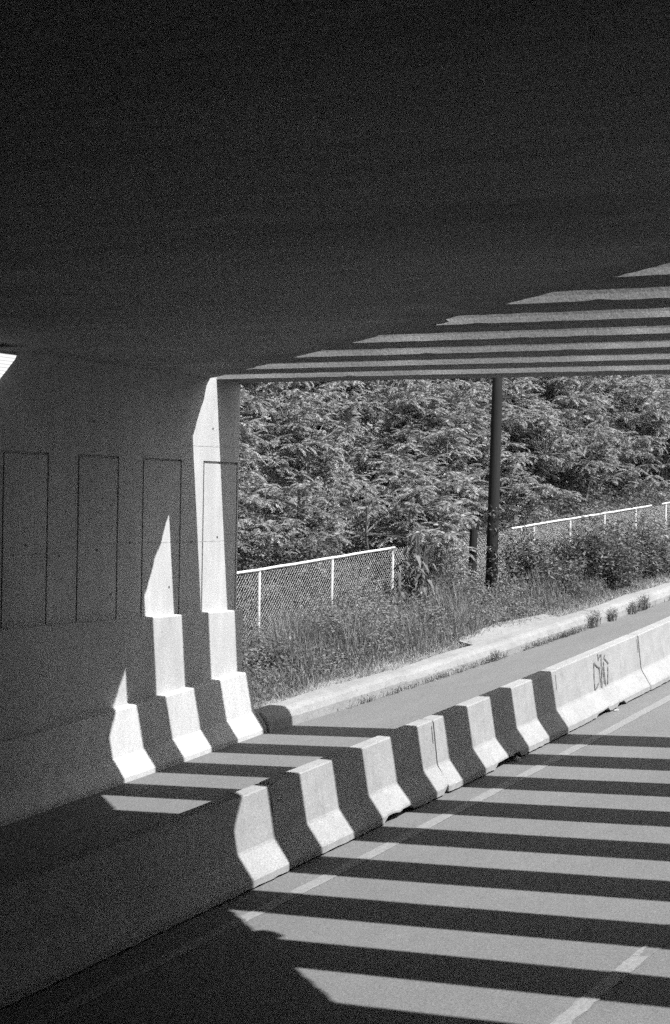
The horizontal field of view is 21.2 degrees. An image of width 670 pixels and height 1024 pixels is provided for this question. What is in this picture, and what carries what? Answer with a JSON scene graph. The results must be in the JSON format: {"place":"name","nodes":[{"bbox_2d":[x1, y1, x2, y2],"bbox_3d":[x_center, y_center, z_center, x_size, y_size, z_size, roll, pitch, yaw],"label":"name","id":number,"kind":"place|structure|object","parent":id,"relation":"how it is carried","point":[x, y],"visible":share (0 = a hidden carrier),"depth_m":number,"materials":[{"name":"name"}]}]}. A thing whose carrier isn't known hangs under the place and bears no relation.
{"place":"outdoors","nodes":[
{"label":"outdoors","id":0,"kind":"place"},
{"bbox_2d":[0,680,669,1023],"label":"road","id":1,"kind":"structure","parent":0,"point":[542,896],"depth_m":15.02,"materials":[{"name":"grey asphalt"}]},
{"bbox_2d":[25,695,669,1023],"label":"edge line","id":2,"kind":"object","parent":1,"relation":"on","point":[67,1007],"visible":1,"depth_m":16.45,"materials":[{"name":"paint"}]},
{"bbox_2d":[513,756,520,760],"bbox_3d":[2.220,2.990,21.768,0.094,0.058,0.140,1,0,29],"label":"loose stone","id":3,"kind":"object","parent":1,"relation":"on","point":[517,758],"visible":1,"depth_m":21.73,"materials":[{"name":"stone"}]},
{"bbox_2d":[550,955,648,1023],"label":"lane marking","id":4,"kind":"object","parent":1,"relation":"on","point":[586,1001],"visible":1,"depth_m":12.95,"materials":[{"name":"paint"}]},
{"bbox_2d":[546,921,669,1023],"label":"worn lane line","id":5,"kind":"object","parent":1,"relation":"on","point":[660,939],"visible":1,"depth_m":13.93,"materials":[{"name":"paint"}]},
{"bbox_2d":[633,941,649,955],"bbox_3d":[2.394,3.386,13.914,0.057,0.029,0.402,1,0,27],"label":"lane dash tail","id":6,"kind":"object","parent":1,"relation":"on","point":[638,952],"visible":1,"depth_m":13.86},
{"bbox_2d":[0,600,669,933],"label":"path","id":7,"kind":"structure","parent":0,"point":[27,844],"depth_m":22.85,"materials":[{"name":"concrete"}]},
{"bbox_2d":[0,784,288,1008],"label":"concrete barrier","id":8,"kind":"object","parent":7,"relation":"on","point":[65,917],"visible":1,"depth_m":15.01,"materials":[{"name":"grey concrete"}]},
{"bbox_2d":[259,719,447,868],"bbox_3d":[0.173,2.873,18.747,0.607,1.064,3.518,1,0,29],"label":"concrete barrier","id":9,"kind":"object","parent":7,"relation":"on","point":[325,804],"visible":0.91,"depth_m":18.47,"materials":[{"name":"grey concrete"}]},
{"bbox_2d":[422,669,569,790],"bbox_3d":[1.925,2.599,21.893,0.607,1.090,3.658,1,0,29],"label":"concrete barrier","id":10,"kind":"object","parent":7,"relation":"on","point":[480,735],"visible":0.96,"depth_m":21.63,"materials":[{"name":"white concrete"}]},
{"bbox_2d":[490,649,501,660],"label":"weed tuft","id":11,"kind":"object","parent":7,"relation":"on","point":[498,654],"visible":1,"depth_m":30.16,"materials":[{"name":"grey plant"}]},
{"bbox_2d":[337,597,669,710],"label":"gutter weeds","id":12,"kind":"object","parent":7,"relation":"on","point":[564,635],"visible":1,"depth_m":30.00,"materials":[{"name":"grey plant"}]},
{"bbox_2d":[586,607,601,627],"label":"weed tuft","id":13,"kind":"object","parent":7,"relation":"on","point":[594,622],"visible":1,"depth_m":33.31,"materials":[{"name":"grey plant"}]},
{"bbox_2d":[545,635,649,730],"bbox_3d":[3.579,2.324,24.893,0.607,1.066,3.168,1,0,29],"label":"concrete barrier","id":14,"kind":"object","parent":7,"relation":"on","point":[593,683],"visible":0.92,"depth_m":24.70,"materials":[{"name":"concrete"}]},
{"bbox_2d":[608,607,618,620],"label":"weed tuft","id":15,"kind":"object","parent":7,"relation":"on","point":[613,616],"visible":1,"depth_m":33.99,"materials":[{"name":"grey plant"}]},
{"bbox_2d":[628,598,638,613],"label":"weed tuft","id":16,"kind":"object","parent":7,"relation":"on","point":[633,609],"visible":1,"depth_m":34.74,"materials":[{"name":"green plant"}]},
{"bbox_2d":[637,593,650,610],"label":"weed tuft","id":17,"kind":"object","parent":7,"relation":"on","point":[644,603],"visible":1,"depth_m":35.18,"materials":[{"name":"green plant"}]},
{"bbox_2d":[628,616,669,689],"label":"concrete barrier","id":18,"kind":"object","parent":7,"relation":"on","point":[654,645],"visible":0.76,"depth_m":26.72,"materials":[{"name":"white concrete"}]},
{"bbox_2d":[237,380,669,709],"bbox_3d":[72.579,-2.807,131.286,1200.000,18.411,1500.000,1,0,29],"label":"ground","id":19,"kind":"structure","parent":0,"point":[404,664],"depth_m":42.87,"materials":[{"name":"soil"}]},
{"bbox_2d":[0,348,266,826],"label":"underpass abutment","id":20,"kind":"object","parent":19,"relation":"on","point":[121,621],"visible":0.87,"depth_m":22.35,"materials":[{"name":"concrete"}]},
{"bbox_2d":[0,350,17,377],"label":"wall lamp","id":21,"kind":"object","parent":20,"relation":"attached to","point":[7,358],"visible":1,"depth_m":20.15,"materials":[{"name":"white"}]},
{"bbox_2d":[0,0,669,378],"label":"underpass deck","id":22,"kind":"structure","parent":20,"relation":"on","point":[206,188],"depth_m":9.45,"materials":[{"name":"concrete"}]},
{"bbox_2d":[225,353,669,374],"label":"concrete crossbeam","id":23,"kind":"object","parent":22,"relation":"on","point":[535,362],"visible":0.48,"depth_m":21.44,"materials":[{"name":"grey concrete"}]},
{"bbox_2d":[274,340,669,362],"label":"concrete crossbeam","id":24,"kind":"object","parent":22,"relation":"on","point":[547,350],"visible":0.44,"depth_m":19.87,"materials":[{"name":"grey concrete"}]},
{"bbox_2d":[327,325,669,349],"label":"concrete crossbeam","id":25,"kind":"object","parent":22,"relation":"on","point":[573,335],"visible":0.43,"depth_m":18.28,"materials":[{"name":"grey concrete"}]},
{"bbox_2d":[386,307,669,334],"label":"concrete crossbeam","id":26,"kind":"object","parent":22,"relation":"on","point":[573,319],"visible":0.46,"depth_m":16.68,"materials":[{"name":"grey concrete"}]},
{"bbox_2d":[461,286,669,315],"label":"concrete crossbeam","id":27,"kind":"object","parent":22,"relation":"on","point":[614,299],"visible":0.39,"depth_m":15.10,"materials":[{"name":"grey concrete"}]},
{"bbox_2d":[556,263,669,291],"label":"concrete crossbeam","id":28,"kind":"object","parent":22,"relation":"on","point":[658,276],"visible":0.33,"depth_m":13.68,"materials":[{"name":"grey concrete"}]},
{"bbox_2d":[217,365,669,382],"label":"concrete crossbeam","id":29,"kind":"object","parent":20,"relation":"attached to","point":[476,373],"visible":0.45,"depth_m":22.97,"materials":[{"name":"grey concrete"}]},
{"bbox_2d":[238,406,282,521],"bbox_3d":[-2.318,-0.464,34.900,3.105,3.682,2.770,1,0,31],"label":"sumac tree","id":30,"kind":"object","parent":19,"relation":"on","point":[243,478],"visible":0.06,"depth_m":34.71,"materials":[{"name":"grey plant"}]},
{"bbox_2d":[240,383,282,415],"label":"sumac tree","id":31,"kind":"object","parent":19,"relation":"on","point":[250,386],"visible":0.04,"depth_m":42.69,"materials":[{"name":"grey plant"}]},
{"bbox_2d":[239,391,295,484],"bbox_3d":[-2.347,-1.109,37.806,3.084,3.000,3.349,1,0,-4],"label":"sumac tree","id":32,"kind":"object","parent":19,"relation":"on","point":[248,399],"visible":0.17,"depth_m":37.67,"materials":[{"name":"grey plant"}]},
{"bbox_2d":[237,488,307,597],"bbox_3d":[-2.088,0.869,32.732,3.053,2.786,2.812,1,0,16],"label":"sumac tree","id":33,"kind":"object","parent":19,"relation":"on","point":[244,540],"visible":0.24,"depth_m":32.68,"materials":[{"name":"grey plant"}]},
{"bbox_2d":[242,636,325,677],"bbox_3d":[-0.793,2.336,28.108,1.343,0.838,1.431,1,0,29],"label":"bush","id":34,"kind":"object","parent":19,"relation":"on","point":[262,653],"visible":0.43,"depth_m":27.93,"materials":[{"name":"grey plant"}]},
{"bbox_2d":[238,480,352,587],"bbox_3d":[-0.950,0.731,35.048,2.814,2.716,2.996,1,0,8],"label":"sumac tree","id":35,"kind":"object","parent":19,"relation":"on","point":[279,496],"visible":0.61,"depth_m":34.74,"materials":[{"name":"grey plant"}]},
{"bbox_2d":[239,382,369,512],"bbox_3d":[-0.683,-1.300,39.748,3.420,4.013,3.279,1,0,-30],"label":"sumac tree","id":36,"kind":"object","parent":19,"relation":"on","point":[297,426],"visible":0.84,"depth_m":39.38,"materials":[{"name":"grey plant"}]},
{"bbox_2d":[242,381,366,422],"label":"sumac tree","id":37,"kind":"object","parent":19,"relation":"on","point":[340,384],"visible":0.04,"depth_m":44.99,"materials":[{"name":"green plant"}]},
{"bbox_2d":[268,381,382,495],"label":"sumac tree","id":38,"kind":"object","parent":19,"relation":"on","point":[354,450],"visible":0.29,"depth_m":42.43,"materials":[{"name":"grey plant"}]},
{"bbox_2d":[274,380,397,452],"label":"sumac tree","id":39,"kind":"object","parent":19,"relation":"on","point":[361,408],"visible":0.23,"depth_m":47.02,"materials":[{"name":"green plant"}]},
{"bbox_2d":[300,605,374,648],"bbox_3d":[-0.063,2.058,30.131,1.363,1.074,1.150,1,0,29],"label":"bush","id":40,"kind":"object","parent":19,"relation":"on","point":[335,618],"visible":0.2,"depth_m":30.07,"materials":[{"name":"grey plant"}]},
{"bbox_2d":[295,379,459,455],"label":"sumac tree","id":41,"kind":"object","parent":19,"relation":"on","point":[394,384],"visible":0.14,"depth_m":48.67,"materials":[{"name":"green plant"}]},
{"bbox_2d":[284,469,482,595],"bbox_3d":[1.104,0.673,37.382,4.093,3.188,4.005,1,0,15],"label":"sumac tree","id":42,"kind":"object","parent":19,"relation":"on","point":[398,532],"visible":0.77,"depth_m":36.70,"materials":[{"name":"grey plant"}]},
{"bbox_2d":[344,429,443,503],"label":"sumac tree","id":43,"kind":"object","parent":19,"relation":"on","point":[414,436],"visible":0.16,"depth_m":44.06,"materials":[{"name":"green plant"}]},
{"bbox_2d":[333,456,487,563],"bbox_3d":[1.711,0.332,39.644,3.625,3.143,3.339,1,0,4],"label":"sumac tree","id":44,"kind":"object","parent":19,"relation":"on","point":[427,509],"visible":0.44,"depth_m":39.37,"materials":[{"name":"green plant"}]},
{"bbox_2d":[381,534,441,607],"bbox_3d":[1.517,1.335,34.472,1.244,1.827,1.096,1,0,-12],"label":"drooping plant","id":45,"kind":"object","parent":19,"relation":"on","point":[419,572],"visible":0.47,"depth_m":34.35,"materials":[{"name":"grey plant"}]},
{"bbox_2d":[383,591,455,635],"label":"bush","id":46,"kind":"object","parent":19,"relation":"on","point":[415,609],"visible":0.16,"depth_m":32.18,"materials":[{"name":"grey plant"}]},
{"bbox_2d":[361,424,488,517],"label":"sumac tree","id":47,"kind":"object","parent":19,"relation":"on","point":[393,456],"visible":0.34,"depth_m":43.00,"materials":[{"name":"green plant"}]},
{"bbox_2d":[359,408,511,500],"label":"sumac tree","id":48,"kind":"object","parent":19,"relation":"on","point":[471,428],"visible":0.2,"depth_m":45.05,"materials":[{"name":"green plant"}]},
{"bbox_2d":[367,426,504,558],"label":"sumac tree","id":49,"kind":"object","parent":19,"relation":"on","point":[462,492],"visible":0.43,"depth_m":42.56,"materials":[{"name":"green plant"}]},
{"bbox_2d":[364,379,512,474],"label":"sumac tree","id":50,"kind":"object","parent":19,"relation":"on","point":[424,401],"visible":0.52,"depth_m":45.82,"materials":[{"name":"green plant"}]},
{"bbox_2d":[384,379,507,442],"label":"sumac tree","id":51,"kind":"object","parent":19,"relation":"on","point":[450,382],"visible":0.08,"depth_m":51.17,"materials":[{"name":"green plant"}]},
{"bbox_2d":[408,546,485,596],"bbox_3d":[2.212,1.413,35.828,1.493,1.519,1.500,1,0,29],"label":"bush","id":52,"kind":"object","parent":19,"relation":"on","point":[439,570],"visible":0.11,"depth_m":35.64,"materials":[{"name":"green plant"}]},
{"bbox_2d":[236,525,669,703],"bbox_3d":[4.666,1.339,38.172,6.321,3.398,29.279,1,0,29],"label":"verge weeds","id":53,"kind":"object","parent":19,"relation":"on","point":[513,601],"visible":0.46,"depth_m":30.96,"materials":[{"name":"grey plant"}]},
{"bbox_2d":[236,380,669,637],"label":"bank undergrowth","id":54,"kind":"object","parent":19,"relation":"on","point":[642,494],"visible":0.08,"depth_m":43.20,"materials":[{"name":"grey plant"}]},
{"bbox_2d":[236,502,669,641],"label":"chain link fence","id":55,"kind":"object","parent":19,"relation":"on","point":[259,579],"visible":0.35,"depth_m":33.97,"materials":[{"name":"metal"}]},
{"bbox_2d":[425,567,495,611],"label":"bush","id":56,"kind":"object","parent":19,"relation":"on","point":[444,579],"visible":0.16,"depth_m":34.19,"materials":[{"name":"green plant"}]},
{"bbox_2d":[254,582,669,732],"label":"concrete kerb","id":57,"kind":"structure","parent":19,"relation":"on","point":[301,708],"depth_m":29.23,"materials":[{"name":"white concrete"}]},
{"bbox_2d":[468,529,477,588],"bbox_3d":[2.809,1.285,36.713,0.195,1.853,0.170,1,0,29],"label":"timber stub","id":58,"kind":"object","parent":19,"relation":"on","point":[473,538],"visible":0.5,"depth_m":36.64,"materials":[{"name":"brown wood"}]},
{"bbox_2d":[424,378,552,422],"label":"sumac tree","id":59,"kind":"object","parent":19,"relation":"on","point":[487,380],"visible":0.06,"depth_m":53.47,"materials":[{"name":"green plant"}]},
{"bbox_2d":[423,442,558,543],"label":"sumac tree","id":60,"kind":"object","parent":19,"relation":"on","point":[518,487],"visible":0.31,"depth_m":45.01,"materials":[{"name":"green plant"}]},
{"bbox_2d":[481,378,503,600],"bbox_3d":[3.288,-2.582,36.779,0.521,10.002,0.429,1,0,2],"label":"utility pole","id":61,"kind":"object","parent":19,"relation":"on","point":[492,533],"visible":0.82,"depth_m":36.77,"materials":[{"name":"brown wood"}]},
{"bbox_2d":[438,386,547,505],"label":"sumac tree","id":62,"kind":"object","parent":19,"relation":"on","point":[508,428],"visible":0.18,"depth_m":47.77,"materials":[{"name":"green plant"}]},
{"bbox_2d":[455,400,541,487],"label":"sumac tree","id":63,"kind":"object","parent":19,"relation":"on","point":[518,444],"visible":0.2,"depth_m":47.31,"materials":[{"name":"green plant"}]},
{"bbox_2d":[465,377,549,451],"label":"sumac tree","id":64,"kind":"object","parent":19,"relation":"on","point":[524,403],"visible":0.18,"depth_m":51.56,"materials":[{"name":"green plant"}]},
{"bbox_2d":[473,377,548,404],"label":"sumac tree","id":65,"kind":"object","parent":19,"relation":"on","point":[512,401],"visible":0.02,"depth_m":55.60,"materials":[{"name":"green plant"}]},
{"bbox_2d":[497,507,549,587],"bbox_3d":[3.994,0.901,37.745,1.273,2.011,1.336,1,0,29],"label":"bush","id":66,"kind":"object","parent":19,"relation":"on","point":[518,549],"visible":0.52,"depth_m":37.65,"materials":[{"name":"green plant"}]},
{"bbox_2d":[488,408,559,504],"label":"sumac tree","id":67,"kind":"object","parent":19,"relation":"on","point":[510,409],"depth_m":50.48,"materials":[{"name":"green plant"}]},
{"bbox_2d":[480,407,568,499],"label":"sumac tree","id":68,"kind":"object","parent":19,"relation":"on","point":[544,431],"visible":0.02,"depth_m":48.56,"materials":[{"name":"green plant"}]},
{"bbox_2d":[484,400,587,525],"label":"sumac tree","id":69,"kind":"object","parent":19,"relation":"on","point":[548,457],"visible":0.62,"depth_m":47.80,"materials":[{"name":"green plant"}]},
{"bbox_2d":[511,533,576,582],"bbox_3d":[4.414,1.177,37.679,1.547,1.467,1.554,1,0,29],"label":"bush","id":70,"kind":"object","parent":19,"relation":"on","point":[534,550],"visible":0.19,"depth_m":37.41,"materials":[{"name":"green plant"}]},
{"bbox_2d":[515,551,589,600],"bbox_3d":[4.370,1.388,35.836,1.397,1.228,1.672,1,0,-19],"label":"bush","id":71,"kind":"object","parent":19,"relation":"on","point":[566,576],"visible":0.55,"depth_m":35.74,"materials":[{"name":"grey plant"}]},
{"bbox_2d":[510,376,622,481],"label":"sumac tree","id":72,"kind":"object","parent":19,"relation":"on","point":[557,386],"visible":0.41,"depth_m":53.81,"materials":[{"name":"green plant"}]},
{"bbox_2d":[531,404,604,491],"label":"sumac tree","id":73,"kind":"object","parent":19,"relation":"on","point":[567,416],"visible":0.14,"depth_m":51.06,"materials":[{"name":"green plant"}]},
{"bbox_2d":[541,376,614,437],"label":"sumac tree","id":74,"kind":"object","parent":19,"relation":"on","point":[584,380],"visible":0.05,"depth_m":55.83,"materials":[{"name":"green plant"}]},
{"bbox_2d":[538,401,623,516],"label":"sumac tree","id":75,"kind":"object","parent":19,"relation":"on","point":[599,457],"visible":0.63,"depth_m":51.06,"materials":[{"name":"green plant"}]},
{"bbox_2d":[535,407,626,492],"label":"sumac tree","id":76,"kind":"object","parent":19,"relation":"on","point":[607,431],"visible":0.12,"depth_m":53.07,"materials":[{"name":"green plant"}]},
{"bbox_2d":[546,502,650,589],"bbox_3d":[5.450,0.802,37.286,2.336,2.017,2.350,1,0,29],"label":"bush","id":77,"kind":"object","parent":19,"relation":"on","point":[606,565],"visible":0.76,"depth_m":37.01,"materials":[{"name":"grey plant"}]},
{"bbox_2d":[581,520,637,552],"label":"bush","id":78,"kind":"object","parent":19,"relation":"on","point":[613,531],"visible":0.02,"depth_m":39.69,"materials":[{"name":"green plant"}]},
{"bbox_2d":[573,431,669,505],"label":"sumac tree","id":79,"kind":"object","parent":19,"relation":"on","point":[630,470],"visible":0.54,"depth_m":54.65,"materials":[{"name":"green plant"}]},
{"bbox_2d":[575,375,668,430],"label":"sumac tree","id":80,"kind":"object","parent":19,"relation":"on","point":[607,388],"visible":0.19,"depth_m":59.86,"materials":[{"name":"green plant"}]},
{"bbox_2d":[578,374,669,486],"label":"sumac tree","id":81,"kind":"object","parent":19,"relation":"on","point":[640,395],"visible":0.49,"depth_m":57.59,"materials":[{"name":"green plant"}]},
{"bbox_2d":[595,397,669,491],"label":"sumac tree","id":82,"kind":"object","parent":19,"relation":"on","point":[652,413],"visible":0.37,"depth_m":56.69,"materials":[{"name":"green plant"}]},
{"bbox_2d":[604,388,669,489],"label":"sumac tree","id":83,"kind":"object","parent":19,"relation":"on","point":[655,425],"visible":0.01,"depth_m":61.34,"materials":[{"name":"grey plant"}]},
{"bbox_2d":[608,507,669,578],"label":"bush","id":84,"kind":"object","parent":19,"relation":"on","point":[655,560],"visible":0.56,"depth_m":38.71,"materials":[{"name":"grey plant"}]},
{"bbox_2d":[610,375,668,401],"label":"sumac tree","id":85,"kind":"object","parent":19,"relation":"on","point":[643,380],"depth_m":66.68,"materials":[{"name":"grey plant"}]},
{"bbox_2d":[619,389,669,504],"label":"sumac tree","id":86,"kind":"object","parent":19,"relation":"on","point":[663,460],"visible":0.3,"depth_m":58.75,"materials":[{"name":"grey plant"}]},
{"bbox_2d":[623,374,669,414],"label":"sumac tree","id":87,"kind":"object","parent":19,"relation":"on","point":[664,379],"visible":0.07,"depth_m":63.63,"materials":[{"name":"grey plant"}]},
{"bbox_2d":[633,374,669,389],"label":"sumac tree","id":88,"kind":"object","parent":19,"relation":"on","point":[664,388],"depth_m":69.53,"materials":[{"name":"grey plant"}]},
{"bbox_2d":[636,394,669,484],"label":"sumac tree","id":89,"kind":"object","parent":19,"relation":"on","point":[662,454],"visible":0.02,"depth_m":61.98,"materials":[{"name":"grey plant"}]},
{"bbox_2d":[647,515,669,541],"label":"bush","id":90,"kind":"object","parent":19,"relation":"on","point":[662,525],"visible":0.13,"depth_m":47.65,"materials":[{"name":"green plant"}]},
{"bbox_2d":[657,375,669,395],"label":"sumac tree","id":91,"kind":"object","parent":19,"relation":"on","point":[664,376],"visible":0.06,"depth_m":71.18,"materials":[{"name":"grey plant"}]}
]}

